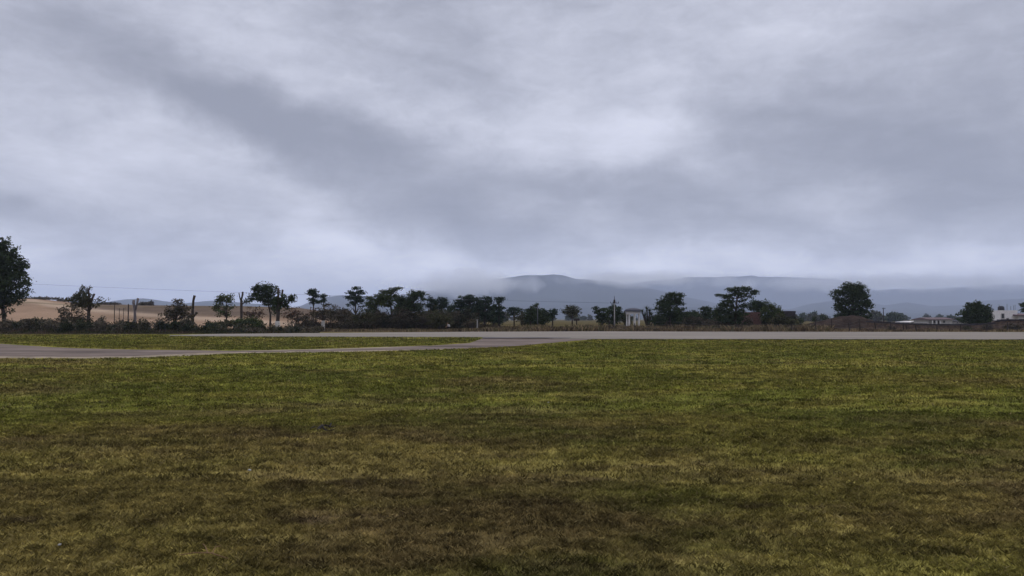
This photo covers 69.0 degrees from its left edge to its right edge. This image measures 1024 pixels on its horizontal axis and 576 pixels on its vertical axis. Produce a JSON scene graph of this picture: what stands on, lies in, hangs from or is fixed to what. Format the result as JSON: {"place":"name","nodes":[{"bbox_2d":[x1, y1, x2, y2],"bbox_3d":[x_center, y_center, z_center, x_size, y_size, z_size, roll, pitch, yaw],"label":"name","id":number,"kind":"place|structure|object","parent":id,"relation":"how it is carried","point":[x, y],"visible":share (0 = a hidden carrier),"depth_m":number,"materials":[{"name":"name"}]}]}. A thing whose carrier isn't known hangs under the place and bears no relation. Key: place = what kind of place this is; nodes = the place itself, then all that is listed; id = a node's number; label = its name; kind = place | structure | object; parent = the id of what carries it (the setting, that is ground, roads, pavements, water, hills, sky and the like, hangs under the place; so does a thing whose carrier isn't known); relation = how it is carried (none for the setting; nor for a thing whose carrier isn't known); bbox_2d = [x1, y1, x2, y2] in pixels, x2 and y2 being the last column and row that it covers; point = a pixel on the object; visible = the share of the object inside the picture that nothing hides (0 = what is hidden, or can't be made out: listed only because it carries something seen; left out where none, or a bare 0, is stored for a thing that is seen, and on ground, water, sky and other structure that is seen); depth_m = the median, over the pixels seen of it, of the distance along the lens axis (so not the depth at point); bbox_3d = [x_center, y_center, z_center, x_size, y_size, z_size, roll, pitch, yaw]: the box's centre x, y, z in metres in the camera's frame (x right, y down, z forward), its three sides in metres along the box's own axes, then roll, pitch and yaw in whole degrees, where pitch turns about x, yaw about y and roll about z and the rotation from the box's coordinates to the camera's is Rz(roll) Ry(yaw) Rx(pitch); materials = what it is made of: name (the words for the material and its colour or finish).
{"place":"outdoors","nodes":[
{"label":"outdoors","id":0,"kind":"place"},
{"bbox_2d":[0,326,319,333],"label":"tall grass","id":1,"kind":"structure","parent":0,"point":[19,330],"depth_m":82.73,"materials":[{"name":"green plant"}]},
{"bbox_2d":[95,298,271,306],"bbox_3d":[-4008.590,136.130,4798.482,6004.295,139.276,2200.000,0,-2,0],"label":"hills","id":2,"kind":"structure","parent":0,"point":[159,302],"depth_m":4661.86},
{"bbox_2d":[0,338,589,356],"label":"taxiway","id":3,"kind":"structure","parent":0,"point":[19,350],"depth_m":38.74,"materials":[{"name":"asphalt"}]},
{"bbox_2d":[295,274,718,311],"bbox_3d":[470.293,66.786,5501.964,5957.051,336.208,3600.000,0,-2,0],"label":"mountain","id":4,"kind":"structure","parent":0,"point":[555,291],"depth_m":4890.12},
{"bbox_2d":[0,299,1023,575],"bbox_3d":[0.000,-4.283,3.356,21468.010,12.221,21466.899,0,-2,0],"label":"ground","id":5,"kind":"structure","parent":0,"point":[40,309],"depth_m":8.93,"materials":[{"name":"plant"}]},
{"bbox_2d":[0,236,36,320],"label":"broadleaf tree","id":6,"kind":"object","parent":5,"relation":"on","point":[11,260],"visible":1,"depth_m":99.72,"materials":[{"name":"green plant"}]},
{"bbox_2d":[24,296,63,299],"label":"field bush","id":7,"kind":"object","parent":5,"relation":"on","point":[46,298],"visible":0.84,"depth_m":297.39,"materials":[{"name":"green plant"}]},
{"bbox_2d":[55,303,93,323],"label":"thorn shrub","id":8,"kind":"object","parent":5,"relation":"on","point":[72,317],"visible":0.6,"depth_m":92.86,"materials":[{"name":"green plant"}]},
{"bbox_2d":[63,285,108,322],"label":"pollarded tree","id":9,"kind":"object","parent":5,"relation":"on","point":[83,300],"visible":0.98,"depth_m":95.79,"materials":[{"name":"green plant"}]},
{"bbox_2d":[101,301,120,304],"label":"field bush","id":10,"kind":"object","parent":5,"relation":"on","point":[111,303],"visible":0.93,"depth_m":298.64,"materials":[{"name":"green plant"}]},
{"bbox_2d":[114,304,128,324],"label":"tall fence","id":11,"kind":"object","parent":5,"relation":"on","point":[119,313],"visible":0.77,"depth_m":92.95,"materials":[{"name":"brown wood"}]},
{"bbox_2d":[132,298,138,322],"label":"pollarded tree","id":12,"kind":"object","parent":5,"relation":"on","point":[135,309],"visible":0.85,"depth_m":97.85,"materials":[{"name":"brown plant"}]},
{"bbox_2d":[138,301,153,304],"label":"field bush","id":13,"kind":"object","parent":5,"relation":"on","point":[143,303],"visible":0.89,"depth_m":298.45,"materials":[{"name":"green plant"}]},
{"bbox_2d":[0,316,325,332],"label":"weeds","id":14,"kind":"object","parent":5,"relation":"on","point":[187,324],"visible":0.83,"depth_m":85.90,"materials":[{"name":"green plant"}]},
{"bbox_2d":[158,298,197,321],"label":"thorn tree","id":15,"kind":"object","parent":5,"relation":"on","point":[175,312],"visible":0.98,"depth_m":96.64,"materials":[{"name":"green plant"}]},
{"bbox_2d":[190,295,195,321],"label":"pollarded tree","id":16,"kind":"object","parent":5,"relation":"on","point":[193,301],"visible":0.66,"depth_m":97.86,"materials":[{"name":"brown plant"}]},
{"bbox_2d":[179,544,227,558],"bbox_3d":[-2.061,1.797,5.109,0.362,0.039,0.203,0,-2,9],"label":"dry stalk","id":17,"kind":"object","parent":5,"relation":"on","point":[205,552],"visible":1,"depth_m":5.04,"materials":[{"name":"plant"}]},
{"bbox_2d":[208,293,236,320],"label":"broadleaf tree","id":18,"kind":"object","parent":5,"relation":"on","point":[221,299],"visible":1,"depth_m":101.80,"materials":[{"name":"green plant"}]},
{"bbox_2d":[210,319,238,327],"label":"broadleaf shrub","id":19,"kind":"object","parent":5,"relation":"on","point":[227,323],"visible":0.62,"depth_m":94.61,"materials":[{"name":"green plant"}]},
{"bbox_2d":[0,346,467,357],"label":"gravel margin","id":20,"kind":"object","parent":5,"relation":"on","point":[165,355],"visible":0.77,"depth_m":34.34,"materials":[{"name":"gravel"}]},
{"bbox_2d":[239,292,251,318],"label":"pollarded tree","id":21,"kind":"object","parent":5,"relation":"on","point":[246,301],"visible":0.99,"depth_m":97.88,"materials":[{"name":"brown plant"}]},
{"bbox_2d":[230,315,267,325],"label":"broadleaf shrub","id":22,"kind":"object","parent":5,"relation":"on","point":[254,321],"visible":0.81,"depth_m":94.58,"materials":[{"name":"green plant"}]},
{"bbox_2d":[243,306,266,317],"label":"scrub bush","id":23,"kind":"object","parent":5,"relation":"on","point":[259,313],"visible":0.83,"depth_m":103.67,"materials":[{"name":"green plant"}]},
{"bbox_2d":[246,281,280,325],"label":"broadleaf tree","id":24,"kind":"object","parent":5,"relation":"on","point":[261,293],"visible":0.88,"depth_m":103.76,"materials":[{"name":"green plant"}]},
{"bbox_2d":[268,288,297,327],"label":"pollarded tree","id":25,"kind":"object","parent":5,"relation":"on","point":[279,304],"visible":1,"depth_m":95.81,"materials":[{"name":"green plant"}]},
{"bbox_2d":[281,306,303,324],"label":"scrub bush","id":26,"kind":"object","parent":5,"relation":"on","point":[293,313],"visible":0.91,"depth_m":101.33,"materials":[{"name":"green plant"}]},
{"bbox_2d":[283,311,313,325],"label":"scrub bush","id":27,"kind":"object","parent":5,"relation":"on","point":[302,318],"visible":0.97,"depth_m":101.41,"materials":[{"name":"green plant"}]},
{"bbox_2d":[303,317,320,326],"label":"scrub bush","id":28,"kind":"object","parent":5,"relation":"on","point":[313,321],"visible":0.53,"depth_m":105.05,"materials":[{"name":"green plant"}]},
{"bbox_2d":[306,288,320,319],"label":"pine tree","id":29,"kind":"object","parent":5,"relation":"on","point":[314,294],"visible":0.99,"depth_m":117.79,"materials":[{"name":"green plant"}]},
{"bbox_2d":[305,307,322,325],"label":"scrub bush","id":30,"kind":"object","parent":5,"relation":"on","point":[313,316],"visible":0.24,"depth_m":102.72,"materials":[{"name":"green plant"}]},
{"bbox_2d":[305,307,336,330],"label":"broadleaf tree","id":31,"kind":"object","parent":5,"relation":"on","point":[327,312],"visible":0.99,"depth_m":94.76,"materials":[{"name":"green plant"}]},
{"bbox_2d":[318,293,326,307],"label":"pine tree","id":32,"kind":"object","parent":5,"relation":"on","point":[323,296],"visible":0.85,"depth_m":119.88,"materials":[{"name":"green plant"}]},
{"bbox_2d":[310,423,335,430],"bbox_3d":[-2.654,2.013,10.812,0.453,0.058,0.487,-2,-3,34],"label":"burnt branch","id":33,"kind":"object","parent":5,"relation":"on","point":[322,425],"visible":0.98,"depth_m":10.80,"materials":[{"name":"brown wood"}]},
{"bbox_2d":[319,302,342,324],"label":"tree","id":34,"kind":"object","parent":5,"relation":"on","point":[333,307],"visible":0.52,"depth_m":105.66,"materials":[{"name":"green plant"}]},
{"bbox_2d":[324,307,352,323],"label":"scrub bush","id":35,"kind":"object","parent":5,"relation":"on","point":[338,318],"visible":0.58,"depth_m":105.36,"materials":[{"name":"green plant"}]},
{"bbox_2d":[331,316,360,328],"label":"scrub bush","id":36,"kind":"object","parent":5,"relation":"on","point":[348,325],"visible":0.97,"depth_m":100.60,"materials":[{"name":"green plant"}]},
{"bbox_2d":[343,286,367,314],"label":"pine tree","id":37,"kind":"object","parent":5,"relation":"on","point":[357,299],"visible":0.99,"depth_m":111.82,"materials":[{"name":"green plant"}]},
{"bbox_2d":[351,307,380,328],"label":"scrub bush","id":38,"kind":"object","parent":5,"relation":"on","point":[368,315],"visible":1,"depth_m":100.06,"materials":[{"name":"green plant"}]},
{"bbox_2d":[364,303,380,312],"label":"background tree","id":39,"kind":"object","parent":5,"relation":"on","point":[369,308],"visible":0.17,"depth_m":123.55,"materials":[{"name":"green plant"}]},
{"bbox_2d":[371,307,390,323],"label":"scrub bush","id":40,"kind":"object","parent":5,"relation":"on","point":[383,313],"visible":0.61,"depth_m":105.05,"materials":[{"name":"green plant"}]},
{"bbox_2d":[364,286,404,327],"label":"windswept tree","id":41,"kind":"object","parent":5,"relation":"on","point":[384,296],"visible":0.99,"depth_m":105.74,"materials":[{"name":"green plant"}]},
{"bbox_2d":[385,306,418,329],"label":"scrub bush","id":42,"kind":"object","parent":5,"relation":"on","point":[399,320],"visible":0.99,"depth_m":103.11,"materials":[{"name":"green plant"}]},
{"bbox_2d":[337,306,480,329],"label":"brushwood","id":43,"kind":"object","parent":5,"relation":"on","point":[467,314],"visible":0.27,"depth_m":104.47,"materials":[{"name":"green plant"}]},
{"bbox_2d":[389,289,429,326],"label":"dark tree","id":44,"kind":"object","parent":5,"relation":"on","point":[410,303],"visible":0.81,"depth_m":104.64,"materials":[{"name":"green plant"}]},
{"bbox_2d":[411,307,429,324],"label":"scrub bush","id":45,"kind":"object","parent":5,"relation":"on","point":[420,313],"visible":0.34,"depth_m":104.53,"materials":[{"name":"green plant"}]},
{"bbox_2d":[414,309,440,328],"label":"scrub bush","id":46,"kind":"object","parent":5,"relation":"on","point":[423,321],"visible":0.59,"depth_m":103.45,"materials":[{"name":"green plant"}]},
{"bbox_2d":[423,296,435,312],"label":"pine tree","id":47,"kind":"object","parent":5,"relation":"on","point":[429,305],"visible":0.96,"depth_m":121.70,"materials":[{"name":"green plant"}]},
{"bbox_2d":[425,308,454,328],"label":"scrub bush","id":48,"kind":"object","parent":5,"relation":"on","point":[438,320],"visible":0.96,"depth_m":99.07,"materials":[{"name":"green plant"}]},
{"bbox_2d":[433,296,450,311],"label":"pine tree","id":49,"kind":"object","parent":5,"relation":"on","point":[443,301],"visible":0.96,"depth_m":121.64,"materials":[{"name":"green plant"}]},
{"bbox_2d":[442,304,457,313],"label":"background tree","id":50,"kind":"object","parent":5,"relation":"on","point":[449,309],"visible":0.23,"depth_m":123.47,"materials":[{"name":"green plant"}]},
{"bbox_2d":[447,310,464,327],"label":"scrub bush","id":51,"kind":"object","parent":5,"relation":"on","point":[455,314],"visible":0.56,"depth_m":105.11,"materials":[{"name":"green plant"}]},
{"bbox_2d":[450,294,482,316],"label":"pine tree","id":52,"kind":"object","parent":5,"relation":"on","point":[471,300],"visible":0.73,"depth_m":115.71,"materials":[{"name":"green plant"}]},
{"bbox_2d":[461,317,482,328],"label":"scrub bush","id":53,"kind":"object","parent":5,"relation":"on","point":[471,323],"visible":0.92,"depth_m":100.41,"materials":[{"name":"green plant"}]},
{"bbox_2d":[476,303,488,322],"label":"background tree","id":54,"kind":"object","parent":5,"relation":"on","point":[481,319],"visible":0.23,"depth_m":123.73,"materials":[{"name":"green plant"}]},
{"bbox_2d":[475,295,494,324],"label":"pine tree","id":55,"kind":"object","parent":5,"relation":"on","point":[486,308],"visible":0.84,"depth_m":117.62,"materials":[{"name":"green plant"}]},
{"bbox_2d":[488,309,504,325],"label":"background tree","id":56,"kind":"object","parent":5,"relation":"on","point":[493,310],"visible":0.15,"depth_m":123.89,"materials":[{"name":"green plant"}]},
{"bbox_2d":[491,296,507,325],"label":"pine tree","id":57,"kind":"object","parent":5,"relation":"on","point":[496,319],"visible":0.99,"depth_m":113.74,"materials":[{"name":"green plant"}]},
{"bbox_2d":[505,306,523,326],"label":"pine tree","id":58,"kind":"object","parent":5,"relation":"on","point":[512,311],"visible":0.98,"depth_m":127.75,"materials":[{"name":"green plant"}]},
{"bbox_2d":[514,311,529,326],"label":"background tree","id":59,"kind":"object","parent":5,"relation":"on","point":[520,318],"visible":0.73,"depth_m":123.71,"materials":[{"name":"green plant"}]},
{"bbox_2d":[523,306,538,324],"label":"cypress tree","id":60,"kind":"object","parent":5,"relation":"on","point":[530,315],"visible":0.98,"depth_m":109.75,"materials":[{"name":"green plant"}]},
{"bbox_2d":[532,302,543,324],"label":"cypress tree","id":61,"kind":"object","parent":5,"relation":"on","point":[539,317],"visible":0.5,"depth_m":111.76,"materials":[{"name":"green plant"}]},
{"bbox_2d":[538,308,551,325],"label":"cypress tree","id":62,"kind":"object","parent":5,"relation":"on","point":[545,317],"visible":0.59,"depth_m":113.71,"materials":[{"name":"green plant"}]},
{"bbox_2d":[295,321,801,328],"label":"undergrowth","id":63,"kind":"object","parent":5,"relation":"on","point":[327,325],"visible":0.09,"depth_m":104.47,"materials":[{"name":"green plant"}]},
{"bbox_2d":[547,308,557,325],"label":"pine tree","id":64,"kind":"object","parent":5,"relation":"on","point":[553,313],"visible":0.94,"depth_m":129.70,"materials":[{"name":"green plant"}]},
{"bbox_2d":[559,304,581,325],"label":"broadleaf tree","id":65,"kind":"object","parent":5,"relation":"on","point":[570,313],"visible":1,"depth_m":121.69,"materials":[{"name":"green plant"}]},
{"bbox_2d":[591,306,611,325],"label":"pine tree","id":66,"kind":"object","parent":5,"relation":"on","point":[602,317],"visible":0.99,"depth_m":115.61,"materials":[{"name":"green plant"}]},
{"bbox_2d":[610,296,618,326],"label":"utility pole","id":67,"kind":"object","parent":5,"relation":"on","point":[614,310],"visible":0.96,"depth_m":101.88,"materials":[{"name":"concrete"}]},
{"bbox_2d":[606,304,625,325],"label":"pine tree","id":68,"kind":"object","parent":5,"relation":"on","point":[617,312],"visible":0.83,"depth_m":117.64,"materials":[{"name":"green plant"}]},
{"bbox_2d":[620,311,636,324],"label":"background tree","id":69,"kind":"object","parent":5,"relation":"on","point":[623,320],"visible":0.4,"depth_m":123.76,"materials":[{"name":"green plant"}]},
{"bbox_2d":[624,308,640,325],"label":"garden rotunda","id":70,"kind":"structure","parent":5,"relation":"on","point":[633,311],"depth_m":111.14,"materials":[{"name":"concrete"}]},
{"bbox_2d":[641,306,654,325],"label":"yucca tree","id":71,"kind":"object","parent":5,"relation":"on","point":[647,321],"visible":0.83,"depth_m":107.83,"materials":[{"name":"green plant"}]},
{"bbox_2d":[649,291,686,327],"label":"conifer tree","id":72,"kind":"object","parent":5,"relation":"on","point":[673,314],"visible":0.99,"depth_m":103.60,"materials":[{"name":"green plant"}]},
{"bbox_2d":[388,310,965,321],"bbox_3d":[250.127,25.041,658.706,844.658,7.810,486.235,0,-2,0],"label":"distant wood","id":73,"kind":"object","parent":5,"relation":"on","point":[892,316],"visible":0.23,"depth_m":494.27,"materials":[{"name":"green plant"}]},
{"bbox_2d":[680,310,698,318],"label":"broadleaf shrub","id":74,"kind":"object","parent":5,"relation":"on","point":[687,314],"visible":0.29,"depth_m":117.53,"materials":[{"name":"green plant"}]},
{"bbox_2d":[698,305,713,320],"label":"pine tree","id":75,"kind":"object","parent":5,"relation":"on","point":[706,315],"visible":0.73,"depth_m":119.48,"materials":[{"name":"green plant"}]},
{"bbox_2d":[654,315,801,326],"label":"thicket","id":76,"kind":"object","parent":5,"relation":"on","point":[695,320],"visible":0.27,"depth_m":106.74,"materials":[{"name":"green plant"}]},
{"bbox_2d":[711,285,760,325],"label":"umbrella tree","id":77,"kind":"object","parent":5,"relation":"on","point":[725,310],"visible":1,"depth_m":103.72,"materials":[{"name":"green plant"}]},
{"bbox_2d":[741,312,760,324],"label":"brick ruin","id":78,"kind":"object","parent":5,"relation":"on","point":[756,316],"visible":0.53,"depth_m":106.92,"materials":[{"name":"brick"}]},
{"bbox_2d":[747,299,766,311],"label":"dark tree","id":79,"kind":"object","parent":5,"relation":"on","point":[755,305],"visible":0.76,"depth_m":111.71,"materials":[{"name":"green plant"}]},
{"bbox_2d":[758,298,784,321],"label":"broadleaf shrub","id":80,"kind":"object","parent":5,"relation":"on","point":[772,312],"visible":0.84,"depth_m":105.69,"materials":[{"name":"green plant"}]},
{"bbox_2d":[767,312,799,326],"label":"broadleaf shrub","id":81,"kind":"object","parent":5,"relation":"on","point":[781,318],"visible":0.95,"depth_m":102.69,"materials":[{"name":"green plant"}]},
{"bbox_2d":[783,311,795,317],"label":"block hut","id":82,"kind":"object","parent":5,"relation":"on","point":[788,313],"visible":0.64,"depth_m":108.93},
{"bbox_2d":[609,318,1023,331],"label":"post fence","id":83,"kind":"object","parent":5,"relation":"on","point":[890,328],"visible":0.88,"depth_m":94.37,"materials":[{"name":"brown wood"}]},
{"bbox_2d":[806,315,872,328],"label":"earth bank","id":84,"kind":"structure","parent":5,"relation":"on","point":[841,321],"depth_m":108.50,"materials":[{"name":"soil"}]},
{"bbox_2d":[828,281,875,317],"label":"broadleaf tree","id":85,"kind":"object","parent":84,"relation":"on","point":[857,294],"visible":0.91,"depth_m":111.59,"materials":[{"name":"green plant"}]},
{"bbox_2d":[658,339,1023,339],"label":"road edge","id":86,"kind":"object","parent":5,"relation":"on","point":[878,339],"visible":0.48,"depth_m":56.93,"materials":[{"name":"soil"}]},
{"bbox_2d":[801,328,1023,331],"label":"dry grass","id":87,"kind":"structure","parent":5,"relation":"on","point":[925,330],"depth_m":94.38,"materials":[{"name":"brown plant"}]},
{"bbox_2d":[911,317,954,323],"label":"farmhouse","id":88,"kind":"object","parent":5,"relation":"on","point":[936,320],"visible":0.9,"depth_m":210.02,"materials":[{"name":"beige paint"}]},
{"bbox_2d":[866,319,1023,329],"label":"stone wall","id":89,"kind":"structure","parent":5,"relation":"on","point":[898,325],"depth_m":103.58,"materials":[{"name":"stone"}]},
{"bbox_2d":[953,299,994,323],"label":"broadleaf tree","id":90,"kind":"object","parent":5,"relation":"on","point":[975,312],"visible":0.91,"depth_m":111.34,"materials":[{"name":"green plant"}]},
{"bbox_2d":[980,324,994,329],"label":"verge bush","id":91,"kind":"object","parent":5,"relation":"on","point":[983,326],"visible":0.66,"depth_m":97.70,"materials":[{"name":"green plant"}]},
{"bbox_2d":[991,305,1017,319],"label":"white house","id":92,"kind":"structure","parent":5,"relation":"on","point":[1001,312],"depth_m":149.92,"materials":[{"name":"paint"}]},
{"bbox_2d":[1002,322,1023,329],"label":"verge bush","id":93,"kind":"object","parent":5,"relation":"on","point":[1016,326],"visible":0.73,"depth_m":97.45,"materials":[{"name":"green plant"}]},
{"bbox_2d":[1013,313,1023,318],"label":"annexe","id":94,"kind":"structure","parent":5,"relation":"on","point":[1019,315],"depth_m":149.03,"materials":[{"name":"beige paint"}]},
{"bbox_2d":[1018,302,1023,312],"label":"pine tree","id":95,"kind":"object","parent":5,"relation":"on","point":[1021,305],"visible":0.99,"depth_m":165.16,"materials":[{"name":"green plant"}]},
{"bbox_2d":[0,0,1023,307],"label":"sky","id":96,"kind":"structure","parent":0,"point":[200,147],"materials":[{"name":"grey"}]},
{"bbox_2d":[228,323,834,331],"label":"verge grass","id":97,"kind":"structure","parent":0,"point":[707,328],"depth_m":94.32,"materials":[{"name":"plant"}]},
{"bbox_2d":[170,331,1023,339],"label":"road","id":98,"kind":"structure","parent":0,"point":[602,335],"depth_m":69.77,"materials":[{"name":"asphalt"}]},
{"bbox_2d":[483,337,568,337],"bbox_3d":[1.181,4.087,61.308,7.437,0.001,2.898,0,-2,-7],"label":"road seal","id":99,"kind":"object","parent":98,"relation":"on","point":[525,337],"visible":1,"depth_m":61.85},
{"bbox_2d":[350,306,1019,318],"bbox_3d":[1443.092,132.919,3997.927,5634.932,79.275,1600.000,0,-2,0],"label":"hills","id":100,"kind":"structure","parent":0,"point":[585,311],"depth_m":3763.89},
{"bbox_2d":[628,276,873,309],"bbox_3d":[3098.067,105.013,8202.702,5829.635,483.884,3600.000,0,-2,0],"label":"mountain","id":101,"kind":"structure","parent":0,"point":[785,293],"depth_m":7703.75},
{"bbox_2d":[788,298,1023,313],"bbox_3d":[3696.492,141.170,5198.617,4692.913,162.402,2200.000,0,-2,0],"label":"hills","id":102,"kind":"structure","parent":0,"point":[905,307],"depth_m":4875.20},
{"bbox_2d":[847,284,1023,305],"bbox_3d":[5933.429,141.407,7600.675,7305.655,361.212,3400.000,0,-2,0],"label":"mountain","id":103,"kind":"structure","parent":0,"point":[947,296],"depth_m":7200.88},
{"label":"utility pole","id":104,"kind":"object","parent":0,"visible":0},
{"bbox_2d":[40,284,588,302],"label":"power cable","id":105,"kind":"object","parent":104,"relation":"attached to","point":[327,295],"visible":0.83,"depth_m":106.75,"materials":[{"name":"metal"}]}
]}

